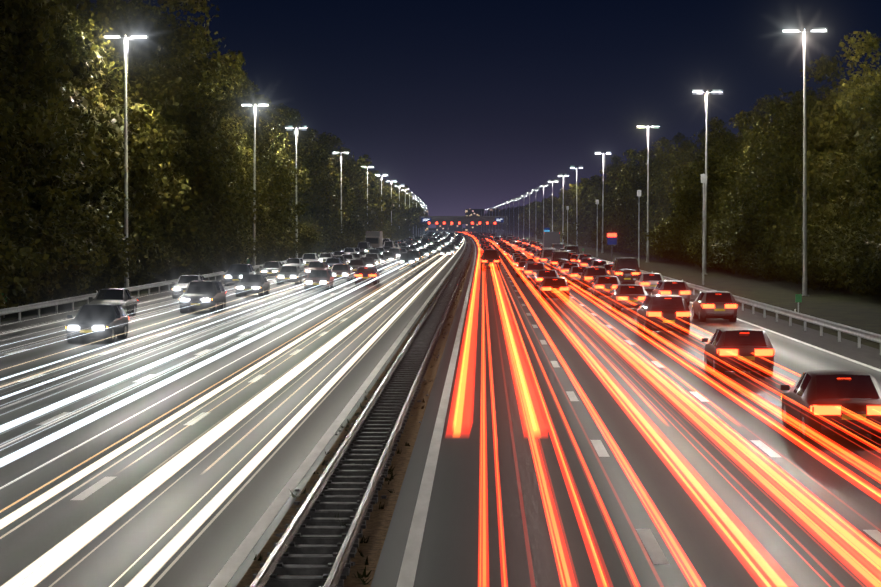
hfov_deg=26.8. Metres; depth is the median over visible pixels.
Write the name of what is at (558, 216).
tree
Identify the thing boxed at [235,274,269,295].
car
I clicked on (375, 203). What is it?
tree
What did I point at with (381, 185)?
lighting mast
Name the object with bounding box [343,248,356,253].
car
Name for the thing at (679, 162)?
tree
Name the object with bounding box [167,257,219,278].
bush
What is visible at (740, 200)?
tree
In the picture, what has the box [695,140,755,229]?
tree
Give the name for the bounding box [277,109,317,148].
tree
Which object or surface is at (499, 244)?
car
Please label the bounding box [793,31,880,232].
tree
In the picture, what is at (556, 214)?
tree
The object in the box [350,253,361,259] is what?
car
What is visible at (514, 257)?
car
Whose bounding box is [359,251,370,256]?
car
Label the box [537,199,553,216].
tree
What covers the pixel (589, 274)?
car
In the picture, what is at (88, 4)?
tree
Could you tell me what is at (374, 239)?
truck
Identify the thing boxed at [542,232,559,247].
truck
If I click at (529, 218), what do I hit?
lighting mast
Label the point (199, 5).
tree
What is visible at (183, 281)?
car
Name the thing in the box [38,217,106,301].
bush
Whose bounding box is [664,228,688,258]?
bush
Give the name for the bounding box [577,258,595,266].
car
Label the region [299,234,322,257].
bush
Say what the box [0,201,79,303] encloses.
bush
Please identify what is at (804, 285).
lighting mast
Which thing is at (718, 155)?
tree
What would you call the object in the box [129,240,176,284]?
bush
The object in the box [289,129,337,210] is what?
tree
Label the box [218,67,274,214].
tree
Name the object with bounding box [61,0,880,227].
sky
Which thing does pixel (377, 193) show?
tree
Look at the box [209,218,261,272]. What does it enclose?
bush
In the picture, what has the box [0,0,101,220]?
tree
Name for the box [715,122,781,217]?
tree
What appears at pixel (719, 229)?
bush
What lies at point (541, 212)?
tree
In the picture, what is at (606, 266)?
car
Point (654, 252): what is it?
bush
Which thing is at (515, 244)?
car
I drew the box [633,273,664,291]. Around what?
car
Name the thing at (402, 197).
tree
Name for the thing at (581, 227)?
bush
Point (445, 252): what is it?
car
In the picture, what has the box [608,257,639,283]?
van
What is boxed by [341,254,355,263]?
car
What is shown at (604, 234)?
bush
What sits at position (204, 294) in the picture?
car
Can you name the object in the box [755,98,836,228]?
tree
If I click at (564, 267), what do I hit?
car
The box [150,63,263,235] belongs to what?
tree
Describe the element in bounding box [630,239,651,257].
bush
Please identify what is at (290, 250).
bush
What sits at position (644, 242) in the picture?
bush
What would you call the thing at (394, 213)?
tree
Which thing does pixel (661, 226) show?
bush
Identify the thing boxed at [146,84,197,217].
tree
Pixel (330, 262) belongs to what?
car
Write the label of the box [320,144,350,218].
tree
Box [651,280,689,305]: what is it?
car
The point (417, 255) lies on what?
car
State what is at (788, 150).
tree
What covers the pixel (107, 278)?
bush
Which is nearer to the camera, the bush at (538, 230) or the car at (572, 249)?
the car at (572, 249)
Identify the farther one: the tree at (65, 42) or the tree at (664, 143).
the tree at (664, 143)
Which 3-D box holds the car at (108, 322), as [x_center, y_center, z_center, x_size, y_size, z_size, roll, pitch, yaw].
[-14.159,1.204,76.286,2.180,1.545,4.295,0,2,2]
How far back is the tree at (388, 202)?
503.39 m
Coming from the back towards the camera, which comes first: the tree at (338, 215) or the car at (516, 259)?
the tree at (338, 215)
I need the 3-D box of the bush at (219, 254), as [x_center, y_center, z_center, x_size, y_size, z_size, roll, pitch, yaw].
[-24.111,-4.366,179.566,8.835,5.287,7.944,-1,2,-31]
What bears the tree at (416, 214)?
on the ground
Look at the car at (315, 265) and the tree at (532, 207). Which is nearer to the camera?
the car at (315, 265)
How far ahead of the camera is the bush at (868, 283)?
116.15 m
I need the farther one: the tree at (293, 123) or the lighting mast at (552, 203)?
the lighting mast at (552, 203)
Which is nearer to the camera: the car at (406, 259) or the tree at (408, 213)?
the car at (406, 259)
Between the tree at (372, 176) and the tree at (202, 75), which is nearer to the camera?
the tree at (202, 75)
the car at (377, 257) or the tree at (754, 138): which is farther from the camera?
the tree at (754, 138)
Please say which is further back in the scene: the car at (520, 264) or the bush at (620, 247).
the bush at (620, 247)
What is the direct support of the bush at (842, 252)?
on the ground
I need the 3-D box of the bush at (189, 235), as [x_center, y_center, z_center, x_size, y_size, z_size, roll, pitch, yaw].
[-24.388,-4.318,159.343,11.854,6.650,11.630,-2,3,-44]
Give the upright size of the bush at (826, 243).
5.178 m
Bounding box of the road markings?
[0,234,880,586]
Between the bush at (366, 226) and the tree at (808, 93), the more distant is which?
the bush at (366, 226)
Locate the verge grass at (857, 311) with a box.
[0,230,880,349]
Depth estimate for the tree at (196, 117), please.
177.30 m
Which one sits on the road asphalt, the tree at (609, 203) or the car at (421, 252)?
the car at (421, 252)
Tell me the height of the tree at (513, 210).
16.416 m
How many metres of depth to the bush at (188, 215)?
163.70 m
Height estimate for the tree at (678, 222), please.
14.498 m
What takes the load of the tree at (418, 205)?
on the ground
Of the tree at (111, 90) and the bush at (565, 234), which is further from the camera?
the bush at (565, 234)
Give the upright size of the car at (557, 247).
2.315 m
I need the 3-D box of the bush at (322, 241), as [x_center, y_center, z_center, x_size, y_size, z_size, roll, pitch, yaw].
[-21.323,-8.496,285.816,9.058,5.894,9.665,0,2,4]
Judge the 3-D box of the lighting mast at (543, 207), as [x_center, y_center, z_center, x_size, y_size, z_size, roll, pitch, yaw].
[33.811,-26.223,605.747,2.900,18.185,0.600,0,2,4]
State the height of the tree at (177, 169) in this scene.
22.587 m
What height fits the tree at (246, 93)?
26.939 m
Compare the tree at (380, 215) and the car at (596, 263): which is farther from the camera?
the tree at (380, 215)
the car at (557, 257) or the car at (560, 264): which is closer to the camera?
the car at (560, 264)
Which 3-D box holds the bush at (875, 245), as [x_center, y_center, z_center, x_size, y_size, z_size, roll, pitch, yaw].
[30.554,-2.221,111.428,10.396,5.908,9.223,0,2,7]
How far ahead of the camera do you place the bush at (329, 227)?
288.58 m
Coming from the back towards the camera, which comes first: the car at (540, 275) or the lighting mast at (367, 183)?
the lighting mast at (367, 183)
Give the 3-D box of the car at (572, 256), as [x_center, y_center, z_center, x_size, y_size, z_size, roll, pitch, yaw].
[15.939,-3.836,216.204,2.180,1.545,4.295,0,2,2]
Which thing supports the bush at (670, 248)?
on the ground
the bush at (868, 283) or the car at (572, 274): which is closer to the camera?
the bush at (868, 283)
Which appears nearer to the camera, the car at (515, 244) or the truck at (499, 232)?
the car at (515, 244)
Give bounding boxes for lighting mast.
[104,35,146,287]
[241,104,267,269]
[285,127,306,257]
[333,152,348,250]
[361,166,373,223]
[376,175,385,209]
[389,181,393,224]
[507,201,511,233]
[529,199,529,238]
[542,186,545,230]
[548,181,556,231]
[558,175,567,243]
[571,167,582,245]
[596,153,610,252]
[637,125,658,261]
[692,90,721,273]
[783,28,826,295]
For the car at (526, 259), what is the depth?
188.06 m
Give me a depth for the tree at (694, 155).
280.71 m
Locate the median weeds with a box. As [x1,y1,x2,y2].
[253,245,472,584]
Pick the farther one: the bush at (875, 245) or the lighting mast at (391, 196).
the lighting mast at (391, 196)
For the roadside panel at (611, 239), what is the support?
on the verge grass at (857, 311)
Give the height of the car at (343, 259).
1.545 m
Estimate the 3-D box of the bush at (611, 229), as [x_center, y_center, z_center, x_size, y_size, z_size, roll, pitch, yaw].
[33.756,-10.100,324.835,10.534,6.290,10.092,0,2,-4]
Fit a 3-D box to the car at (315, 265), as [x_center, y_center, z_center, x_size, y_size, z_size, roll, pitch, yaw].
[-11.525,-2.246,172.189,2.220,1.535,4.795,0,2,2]
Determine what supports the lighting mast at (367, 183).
on the ground
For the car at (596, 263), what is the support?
on the road asphalt
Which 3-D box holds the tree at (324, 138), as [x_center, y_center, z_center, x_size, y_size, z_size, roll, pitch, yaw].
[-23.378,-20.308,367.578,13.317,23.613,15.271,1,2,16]
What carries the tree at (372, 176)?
on the ground
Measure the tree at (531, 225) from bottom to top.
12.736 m
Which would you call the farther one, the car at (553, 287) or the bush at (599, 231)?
the bush at (599, 231)
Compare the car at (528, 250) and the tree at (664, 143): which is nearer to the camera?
the car at (528, 250)
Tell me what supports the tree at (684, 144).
on the ground
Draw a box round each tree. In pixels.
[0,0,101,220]
[0,1,133,204]
[0,3,22,237]
[0,38,49,240]
[1,31,110,215]
[9,1,138,232]
[41,0,165,131]
[48,2,94,32]
[54,18,198,226]
[59,24,177,227]
[62,0,99,24]
[69,0,210,72]
[87,0,186,232]
[113,40,188,212]
[118,0,248,157]
[121,43,188,107]
[140,7,230,95]
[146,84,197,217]
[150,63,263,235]
[151,39,234,223]
[153,62,257,239]
[194,77,250,202]
[200,122,258,239]
[210,54,273,220]
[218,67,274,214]
[221,124,272,238]
[222,66,299,224]
[237,82,281,134]
[240,77,278,128]
[250,94,299,205]
[250,139,297,230]
[253,133,311,233]
[267,118,330,226]
[275,103,301,129]
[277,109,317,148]
[277,124,335,224]
[278,135,303,220]
[279,108,335,216]
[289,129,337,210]
[295,126,336,216]
[299,137,353,226]
[303,158,334,218]
[309,128,340,156]
[310,139,352,219]
[315,132,350,217]
[316,145,357,227]
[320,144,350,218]
[326,135,373,214]
[336,167,358,230]
[337,147,368,219]
[339,152,375,223]
[343,154,371,194]
[345,169,371,223]
[354,183,377,214]
[355,176,381,220]
[359,174,384,202]
[360,168,387,210]
[360,177,390,226]
[370,170,379,177]
[376,180,399,224]
[378,188,398,209]
[384,198,392,226]
[388,209,401,226]
[392,182,415,214]
[392,186,411,216]
[393,194,408,226]
[394,193,404,208]
[398,194,413,226]
[402,188,419,216]
[406,199,420,222]
[412,199,424,224]
[507,207,517,234]
[512,212,525,235]
[517,204,527,235]
[519,205,535,236]
[526,201,539,221]
[528,210,537,229]
[530,203,540,226]
[532,198,547,222]
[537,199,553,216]
[537,213,542,225]
[538,199,555,228]
[544,200,556,223]
[546,209,555,225]
[551,202,559,224]
[553,189,570,222]
[554,196,562,223]
[557,188,575,216]
[558,188,573,222]
[564,182,585,220]
[569,198,583,228]
[574,175,601,220]
[575,193,588,222]
[578,193,599,225]
[588,154,628,227]
[588,164,612,223]
[590,163,618,211]
[593,149,643,227]
[604,198,618,215]
[610,147,657,225]
[610,159,659,225]
[614,163,654,227]
[624,155,672,229]
[633,152,667,227]
[634,153,651,166]
[636,150,697,231]
[646,143,700,224]
[650,137,674,163]
[659,132,691,157]
[659,138,713,193]
[663,160,702,222]
[668,146,727,243]
[670,116,740,233]
[670,124,759,234]
[671,174,695,218]
[676,140,698,155]
[679,130,709,156]
[679,142,704,161]
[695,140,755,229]
[702,110,759,150]
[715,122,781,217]
[716,97,802,213]
[727,119,812,238]
[735,53,852,240]
[738,94,772,139]
[746,106,784,144]
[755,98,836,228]
[777,120,866,229]
[778,87,818,134]
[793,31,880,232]
[821,62,880,222]
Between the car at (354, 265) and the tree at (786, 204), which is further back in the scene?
the car at (354, 265)
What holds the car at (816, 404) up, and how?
on the road asphalt
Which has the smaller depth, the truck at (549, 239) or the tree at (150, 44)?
the tree at (150, 44)
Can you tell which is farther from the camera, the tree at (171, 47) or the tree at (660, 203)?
the tree at (660, 203)
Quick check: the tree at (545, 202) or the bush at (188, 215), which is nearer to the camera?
the bush at (188, 215)
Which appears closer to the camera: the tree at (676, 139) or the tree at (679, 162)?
the tree at (679, 162)
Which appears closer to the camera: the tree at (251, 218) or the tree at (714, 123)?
the tree at (251, 218)
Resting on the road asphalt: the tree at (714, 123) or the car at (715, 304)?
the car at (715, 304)
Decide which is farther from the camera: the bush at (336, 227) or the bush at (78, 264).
the bush at (336, 227)
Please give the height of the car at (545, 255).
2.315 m
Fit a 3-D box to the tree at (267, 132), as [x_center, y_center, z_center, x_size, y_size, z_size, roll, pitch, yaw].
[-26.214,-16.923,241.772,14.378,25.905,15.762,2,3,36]
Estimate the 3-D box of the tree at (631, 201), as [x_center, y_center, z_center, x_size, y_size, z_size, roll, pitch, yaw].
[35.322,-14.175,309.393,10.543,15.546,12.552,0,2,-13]
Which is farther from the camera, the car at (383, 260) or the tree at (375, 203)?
the tree at (375, 203)
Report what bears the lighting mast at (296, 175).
on the ground
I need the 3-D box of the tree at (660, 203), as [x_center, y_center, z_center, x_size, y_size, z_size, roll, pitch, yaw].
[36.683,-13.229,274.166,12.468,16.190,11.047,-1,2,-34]
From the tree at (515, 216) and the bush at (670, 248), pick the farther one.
the tree at (515, 216)
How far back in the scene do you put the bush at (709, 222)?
195.14 m
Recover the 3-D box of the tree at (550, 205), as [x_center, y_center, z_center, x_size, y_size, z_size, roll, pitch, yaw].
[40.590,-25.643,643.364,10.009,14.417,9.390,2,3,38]
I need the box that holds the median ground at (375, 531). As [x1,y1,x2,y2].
[236,230,472,586]
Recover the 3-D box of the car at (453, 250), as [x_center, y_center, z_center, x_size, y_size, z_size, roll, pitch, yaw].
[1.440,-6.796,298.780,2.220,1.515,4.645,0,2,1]
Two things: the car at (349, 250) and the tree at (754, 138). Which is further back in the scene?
the car at (349, 250)
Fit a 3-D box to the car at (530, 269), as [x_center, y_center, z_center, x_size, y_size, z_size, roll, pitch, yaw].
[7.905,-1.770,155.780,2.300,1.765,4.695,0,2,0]
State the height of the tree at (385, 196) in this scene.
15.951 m
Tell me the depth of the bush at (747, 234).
170.22 m
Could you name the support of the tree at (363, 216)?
on the ground
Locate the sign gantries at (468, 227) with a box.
[419,208,499,230]
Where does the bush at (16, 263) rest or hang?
on the ground
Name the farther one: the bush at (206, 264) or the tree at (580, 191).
the tree at (580, 191)
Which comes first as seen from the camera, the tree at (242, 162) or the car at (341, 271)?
the car at (341, 271)
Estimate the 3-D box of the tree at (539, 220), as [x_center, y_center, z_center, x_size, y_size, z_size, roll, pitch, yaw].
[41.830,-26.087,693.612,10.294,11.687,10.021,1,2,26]
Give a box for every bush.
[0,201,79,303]
[0,213,50,308]
[0,228,68,307]
[5,207,108,305]
[30,199,146,296]
[33,201,132,298]
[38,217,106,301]
[80,251,137,293]
[100,209,168,282]
[118,209,186,286]
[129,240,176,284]
[141,235,179,282]
[143,206,215,281]
[153,206,222,279]
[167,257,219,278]
[196,230,248,273]
[201,230,236,273]
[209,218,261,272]
[219,228,255,270]
[226,246,263,267]
[243,223,276,263]
[246,219,287,264]
[251,215,299,265]
[273,229,301,260]
[277,244,303,261]
[289,222,323,256]
[297,214,330,257]
[297,221,324,253]
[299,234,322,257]
[304,215,344,252]
[316,224,329,252]
[319,219,349,253]
[331,231,342,252]
[337,224,353,249]
[337,231,350,250]
[338,225,357,247]
[338,229,353,250]
[350,223,369,247]
[354,219,370,241]
[372,220,389,238]
[378,223,392,238]
[534,223,546,238]
[550,222,564,242]
[555,225,566,242]
[560,226,571,243]
[563,230,575,244]
[572,220,589,244]
[592,220,616,251]
[599,220,616,247]
[602,241,624,252]
[603,224,620,249]
[613,222,630,253]
[619,222,645,255]
[621,242,643,255]
[628,228,644,251]
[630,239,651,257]
[634,223,665,258]
[636,230,657,257]
[643,244,676,260]
[645,215,681,259]
[649,224,693,263]
[649,229,680,259]
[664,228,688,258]
[679,242,696,263]
[680,213,727,269]
[683,217,727,270]
[687,219,731,271]
[697,207,756,273]
[707,206,791,275]
[710,216,760,275]
[742,232,784,279]
[750,246,790,280]
[763,212,857,288]
[774,214,865,291]
[785,224,862,293]
[816,208,880,295]
[819,218,870,293]
[835,226,880,294]
[860,219,880,291]
[861,244,880,275]
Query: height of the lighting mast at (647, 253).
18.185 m
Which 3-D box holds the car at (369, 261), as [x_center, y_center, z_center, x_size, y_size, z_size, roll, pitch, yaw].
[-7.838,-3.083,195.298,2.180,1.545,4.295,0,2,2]
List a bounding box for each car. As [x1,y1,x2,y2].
[65,303,128,342]
[89,288,136,315]
[172,275,204,298]
[179,280,225,312]
[224,264,254,285]
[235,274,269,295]
[259,261,281,276]
[275,265,301,283]
[282,258,304,272]
[301,253,319,266]
[303,269,333,289]
[304,261,328,277]
[319,253,332,260]
[325,258,342,268]
[327,264,352,281]
[331,256,346,263]
[333,251,345,255]
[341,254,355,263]
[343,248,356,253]
[348,260,366,272]
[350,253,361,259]
[355,266,380,284]
[357,242,370,250]
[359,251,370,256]
[359,257,375,266]
[364,253,381,268]
[369,249,381,253]
[375,247,386,252]
[379,254,386,265]
[382,241,395,247]
[382,252,395,263]
[388,248,401,258]
[397,253,416,267]
[407,246,417,250]
[407,251,421,264]
[413,250,423,260]
[414,236,420,241]
[419,238,429,245]
[419,248,430,258]
[426,246,436,255]
[433,244,441,250]
[438,248,452,257]
[445,247,455,255]
[480,249,501,270]
[496,242,505,249]
[500,245,513,255]
[502,249,514,258]
[508,251,524,262]
[509,253,523,264]
[510,255,525,267]
[511,257,527,270]
[513,242,522,249]
[514,261,532,276]
[516,258,534,262]
[520,262,546,282]
[521,245,531,253]
[525,248,536,257]
[528,249,539,258]
[532,269,560,289]
[533,253,539,261]
[536,277,569,300]
[537,249,556,267]
[548,250,570,269]
[551,244,563,250]
[554,260,574,274]
[557,263,578,277]
[564,245,579,253]
[565,266,586,284]
[570,254,577,260]
[574,254,592,263]
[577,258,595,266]
[578,267,608,290]
[587,260,607,266]
[589,275,621,298]
[602,264,612,275]
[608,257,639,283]
[609,284,648,311]
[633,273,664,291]
[635,294,689,334]
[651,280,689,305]
[691,291,736,321]
[702,327,773,376]
[780,370,880,441]
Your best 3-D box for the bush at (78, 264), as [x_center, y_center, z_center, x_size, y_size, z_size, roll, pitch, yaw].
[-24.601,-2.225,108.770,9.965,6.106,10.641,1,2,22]
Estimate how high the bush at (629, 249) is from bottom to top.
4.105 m
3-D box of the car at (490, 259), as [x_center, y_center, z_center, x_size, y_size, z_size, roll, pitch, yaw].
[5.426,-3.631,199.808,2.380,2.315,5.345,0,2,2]
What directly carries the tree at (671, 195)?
on the ground
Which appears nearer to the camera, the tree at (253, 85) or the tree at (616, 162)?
the tree at (253, 85)
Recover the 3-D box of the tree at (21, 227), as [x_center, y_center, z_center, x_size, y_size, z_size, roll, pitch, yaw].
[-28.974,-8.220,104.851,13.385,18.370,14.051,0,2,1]
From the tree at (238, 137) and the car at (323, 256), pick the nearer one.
the tree at (238, 137)
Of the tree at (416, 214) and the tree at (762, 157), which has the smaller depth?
the tree at (762, 157)
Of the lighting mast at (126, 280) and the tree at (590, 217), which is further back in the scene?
the tree at (590, 217)
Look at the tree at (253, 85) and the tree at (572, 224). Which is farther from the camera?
the tree at (572, 224)
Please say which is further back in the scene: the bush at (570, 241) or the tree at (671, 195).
the bush at (570, 241)
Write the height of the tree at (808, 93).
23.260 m
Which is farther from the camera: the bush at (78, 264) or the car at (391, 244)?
the car at (391, 244)
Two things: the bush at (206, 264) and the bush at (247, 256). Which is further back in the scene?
the bush at (247, 256)
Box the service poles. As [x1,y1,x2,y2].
[198,174,706,284]
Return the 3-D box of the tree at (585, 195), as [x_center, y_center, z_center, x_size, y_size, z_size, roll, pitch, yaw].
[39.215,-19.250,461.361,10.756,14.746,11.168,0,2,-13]
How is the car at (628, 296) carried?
on the road asphalt
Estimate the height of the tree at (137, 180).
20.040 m
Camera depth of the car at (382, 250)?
285.37 m
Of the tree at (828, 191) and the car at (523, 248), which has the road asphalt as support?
the car at (523, 248)
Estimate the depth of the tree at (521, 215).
849.26 m
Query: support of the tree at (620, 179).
on the ground
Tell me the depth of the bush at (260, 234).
212.85 m
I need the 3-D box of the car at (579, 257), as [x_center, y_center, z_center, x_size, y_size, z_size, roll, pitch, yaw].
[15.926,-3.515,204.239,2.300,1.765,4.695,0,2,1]
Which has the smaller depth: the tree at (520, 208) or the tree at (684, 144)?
the tree at (684, 144)
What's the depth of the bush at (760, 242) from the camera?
163.26 m
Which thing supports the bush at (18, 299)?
on the ground
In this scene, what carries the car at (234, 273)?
on the road asphalt
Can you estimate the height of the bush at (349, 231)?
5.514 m
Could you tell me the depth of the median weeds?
35.41 m
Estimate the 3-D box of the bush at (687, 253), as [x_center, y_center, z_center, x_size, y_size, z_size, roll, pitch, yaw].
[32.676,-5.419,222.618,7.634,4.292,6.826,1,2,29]
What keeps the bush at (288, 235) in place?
on the ground
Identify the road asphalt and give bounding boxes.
[0,230,880,586]
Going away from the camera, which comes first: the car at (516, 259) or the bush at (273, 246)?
the car at (516, 259)
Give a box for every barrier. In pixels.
[0,234,425,320]
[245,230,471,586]
[477,232,880,354]
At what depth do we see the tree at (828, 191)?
143.85 m
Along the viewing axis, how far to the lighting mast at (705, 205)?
183.01 m
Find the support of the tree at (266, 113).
on the ground
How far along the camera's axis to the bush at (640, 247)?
271.83 m
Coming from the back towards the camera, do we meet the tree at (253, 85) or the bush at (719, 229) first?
the tree at (253, 85)
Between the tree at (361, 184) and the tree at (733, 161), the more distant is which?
the tree at (361, 184)
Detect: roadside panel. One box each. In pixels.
[544,227,549,231]
[607,233,616,259]
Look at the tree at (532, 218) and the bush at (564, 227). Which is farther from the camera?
the tree at (532, 218)
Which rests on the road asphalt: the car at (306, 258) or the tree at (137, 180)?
the car at (306, 258)
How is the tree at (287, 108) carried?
on the ground
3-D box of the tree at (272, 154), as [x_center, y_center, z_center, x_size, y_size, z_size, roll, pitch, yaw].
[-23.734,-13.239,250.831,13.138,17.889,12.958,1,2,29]
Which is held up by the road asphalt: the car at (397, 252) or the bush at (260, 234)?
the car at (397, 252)
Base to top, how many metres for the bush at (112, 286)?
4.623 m
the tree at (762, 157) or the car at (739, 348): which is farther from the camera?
the tree at (762, 157)
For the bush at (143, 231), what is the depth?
134.65 m
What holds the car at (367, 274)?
on the road asphalt
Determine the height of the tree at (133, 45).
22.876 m
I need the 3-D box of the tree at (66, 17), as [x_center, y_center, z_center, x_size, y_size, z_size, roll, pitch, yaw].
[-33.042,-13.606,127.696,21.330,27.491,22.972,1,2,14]
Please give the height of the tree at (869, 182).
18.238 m
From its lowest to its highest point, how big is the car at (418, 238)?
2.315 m
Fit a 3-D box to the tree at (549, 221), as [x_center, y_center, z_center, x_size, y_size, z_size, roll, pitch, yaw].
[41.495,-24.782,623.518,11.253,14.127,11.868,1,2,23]
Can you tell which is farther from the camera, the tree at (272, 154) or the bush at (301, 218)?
the bush at (301, 218)
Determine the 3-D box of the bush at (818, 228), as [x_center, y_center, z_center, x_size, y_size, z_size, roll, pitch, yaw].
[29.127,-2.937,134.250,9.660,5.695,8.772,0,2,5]
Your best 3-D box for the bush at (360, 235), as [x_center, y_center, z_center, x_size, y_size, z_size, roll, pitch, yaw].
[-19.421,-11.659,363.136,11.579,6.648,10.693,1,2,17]
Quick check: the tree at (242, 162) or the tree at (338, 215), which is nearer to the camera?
the tree at (242, 162)
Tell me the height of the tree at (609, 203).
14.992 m
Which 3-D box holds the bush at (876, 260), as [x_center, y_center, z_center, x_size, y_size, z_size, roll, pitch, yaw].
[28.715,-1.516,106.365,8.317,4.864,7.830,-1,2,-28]
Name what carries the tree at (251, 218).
on the ground
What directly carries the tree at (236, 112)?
on the ground
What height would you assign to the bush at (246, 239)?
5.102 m
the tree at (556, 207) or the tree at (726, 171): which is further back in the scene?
the tree at (556, 207)
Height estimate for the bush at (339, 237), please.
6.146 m
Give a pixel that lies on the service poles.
(703, 178)
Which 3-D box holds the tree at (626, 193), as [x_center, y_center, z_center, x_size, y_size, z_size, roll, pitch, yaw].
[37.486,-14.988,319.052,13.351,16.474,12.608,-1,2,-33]
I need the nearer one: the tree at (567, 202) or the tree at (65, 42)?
the tree at (65, 42)
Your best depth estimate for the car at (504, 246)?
299.97 m
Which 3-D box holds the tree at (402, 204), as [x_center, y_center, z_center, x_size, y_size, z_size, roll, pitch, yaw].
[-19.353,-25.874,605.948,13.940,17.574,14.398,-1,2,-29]
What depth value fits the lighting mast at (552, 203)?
543.58 m
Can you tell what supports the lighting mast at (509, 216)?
on the verge grass at (857, 311)
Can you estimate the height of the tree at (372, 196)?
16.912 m
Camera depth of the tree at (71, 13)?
139.53 m
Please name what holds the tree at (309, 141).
on the ground
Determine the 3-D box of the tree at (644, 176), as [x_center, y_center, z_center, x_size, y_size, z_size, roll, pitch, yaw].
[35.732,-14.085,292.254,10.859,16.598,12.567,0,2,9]
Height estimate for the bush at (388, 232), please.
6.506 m
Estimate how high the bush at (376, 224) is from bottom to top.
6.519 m
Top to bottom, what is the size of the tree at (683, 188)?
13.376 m
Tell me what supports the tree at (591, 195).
on the ground
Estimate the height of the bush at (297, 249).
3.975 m
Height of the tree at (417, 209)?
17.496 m
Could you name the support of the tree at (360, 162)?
on the ground
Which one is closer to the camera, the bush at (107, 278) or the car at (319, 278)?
the bush at (107, 278)
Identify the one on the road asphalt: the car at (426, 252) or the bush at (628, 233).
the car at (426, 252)
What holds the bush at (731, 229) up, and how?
on the ground
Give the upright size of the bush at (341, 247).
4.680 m
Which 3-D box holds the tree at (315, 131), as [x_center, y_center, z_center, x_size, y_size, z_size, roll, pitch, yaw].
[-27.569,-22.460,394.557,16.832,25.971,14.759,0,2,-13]
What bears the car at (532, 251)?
on the road asphalt
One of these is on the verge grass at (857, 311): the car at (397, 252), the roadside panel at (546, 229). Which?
the roadside panel at (546, 229)
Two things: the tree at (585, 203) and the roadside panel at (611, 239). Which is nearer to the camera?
the roadside panel at (611, 239)
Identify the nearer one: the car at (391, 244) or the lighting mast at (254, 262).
the lighting mast at (254, 262)
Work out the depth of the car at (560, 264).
174.81 m
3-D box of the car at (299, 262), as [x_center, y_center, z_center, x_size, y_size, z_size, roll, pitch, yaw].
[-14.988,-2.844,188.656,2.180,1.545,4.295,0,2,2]
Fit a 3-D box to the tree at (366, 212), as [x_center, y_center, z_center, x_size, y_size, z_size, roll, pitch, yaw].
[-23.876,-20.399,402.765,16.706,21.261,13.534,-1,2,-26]
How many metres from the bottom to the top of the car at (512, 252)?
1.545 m
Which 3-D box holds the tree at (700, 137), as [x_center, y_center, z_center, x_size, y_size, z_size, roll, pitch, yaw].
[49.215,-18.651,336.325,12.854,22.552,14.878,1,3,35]
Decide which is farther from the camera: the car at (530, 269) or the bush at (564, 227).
the bush at (564, 227)
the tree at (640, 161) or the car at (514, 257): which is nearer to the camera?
the car at (514, 257)
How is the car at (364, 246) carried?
on the road asphalt
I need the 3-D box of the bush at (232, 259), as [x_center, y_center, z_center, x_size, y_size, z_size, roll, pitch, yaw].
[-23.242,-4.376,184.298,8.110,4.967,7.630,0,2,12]
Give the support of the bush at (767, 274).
on the ground
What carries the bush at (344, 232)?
on the ground
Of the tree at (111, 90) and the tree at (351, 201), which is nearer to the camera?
the tree at (111, 90)
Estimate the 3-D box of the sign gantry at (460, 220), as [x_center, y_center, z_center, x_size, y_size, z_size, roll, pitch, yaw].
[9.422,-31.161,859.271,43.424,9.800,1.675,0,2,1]
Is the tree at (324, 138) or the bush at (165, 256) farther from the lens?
the tree at (324, 138)
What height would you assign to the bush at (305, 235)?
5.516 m
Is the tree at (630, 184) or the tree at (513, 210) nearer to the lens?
the tree at (630, 184)
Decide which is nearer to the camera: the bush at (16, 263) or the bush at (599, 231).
the bush at (16, 263)
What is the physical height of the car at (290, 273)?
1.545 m
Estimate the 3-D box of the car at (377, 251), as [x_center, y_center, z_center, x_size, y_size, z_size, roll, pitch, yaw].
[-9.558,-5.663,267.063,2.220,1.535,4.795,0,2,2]
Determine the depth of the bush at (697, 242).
191.01 m
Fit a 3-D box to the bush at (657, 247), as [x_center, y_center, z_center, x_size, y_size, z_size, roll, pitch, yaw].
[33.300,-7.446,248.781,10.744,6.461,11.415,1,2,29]
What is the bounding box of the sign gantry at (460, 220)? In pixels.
[414,216,506,236]
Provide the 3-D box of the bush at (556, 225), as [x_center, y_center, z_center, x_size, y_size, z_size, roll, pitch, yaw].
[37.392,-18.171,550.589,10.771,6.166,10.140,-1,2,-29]
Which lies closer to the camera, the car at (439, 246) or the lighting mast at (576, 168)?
the car at (439, 246)
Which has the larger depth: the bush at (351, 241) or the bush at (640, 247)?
the bush at (351, 241)
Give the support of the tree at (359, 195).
on the ground
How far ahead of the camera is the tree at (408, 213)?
635.09 m
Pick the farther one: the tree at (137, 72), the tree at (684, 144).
the tree at (684, 144)
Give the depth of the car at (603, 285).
119.91 m
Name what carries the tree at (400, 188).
on the ground
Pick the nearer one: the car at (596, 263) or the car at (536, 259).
the car at (596, 263)
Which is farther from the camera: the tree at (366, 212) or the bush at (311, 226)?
the tree at (366, 212)
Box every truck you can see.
[365,231,382,248]
[495,229,503,236]
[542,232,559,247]
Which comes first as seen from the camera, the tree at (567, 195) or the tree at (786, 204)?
the tree at (786, 204)
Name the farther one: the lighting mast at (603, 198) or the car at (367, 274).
the lighting mast at (603, 198)
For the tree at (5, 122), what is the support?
on the ground
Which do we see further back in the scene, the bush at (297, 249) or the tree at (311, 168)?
the tree at (311, 168)
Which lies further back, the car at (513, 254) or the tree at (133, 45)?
the car at (513, 254)
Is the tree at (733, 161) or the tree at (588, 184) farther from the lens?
the tree at (588, 184)
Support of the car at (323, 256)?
on the road asphalt
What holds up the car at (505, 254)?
on the road asphalt
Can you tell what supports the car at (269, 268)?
on the road asphalt

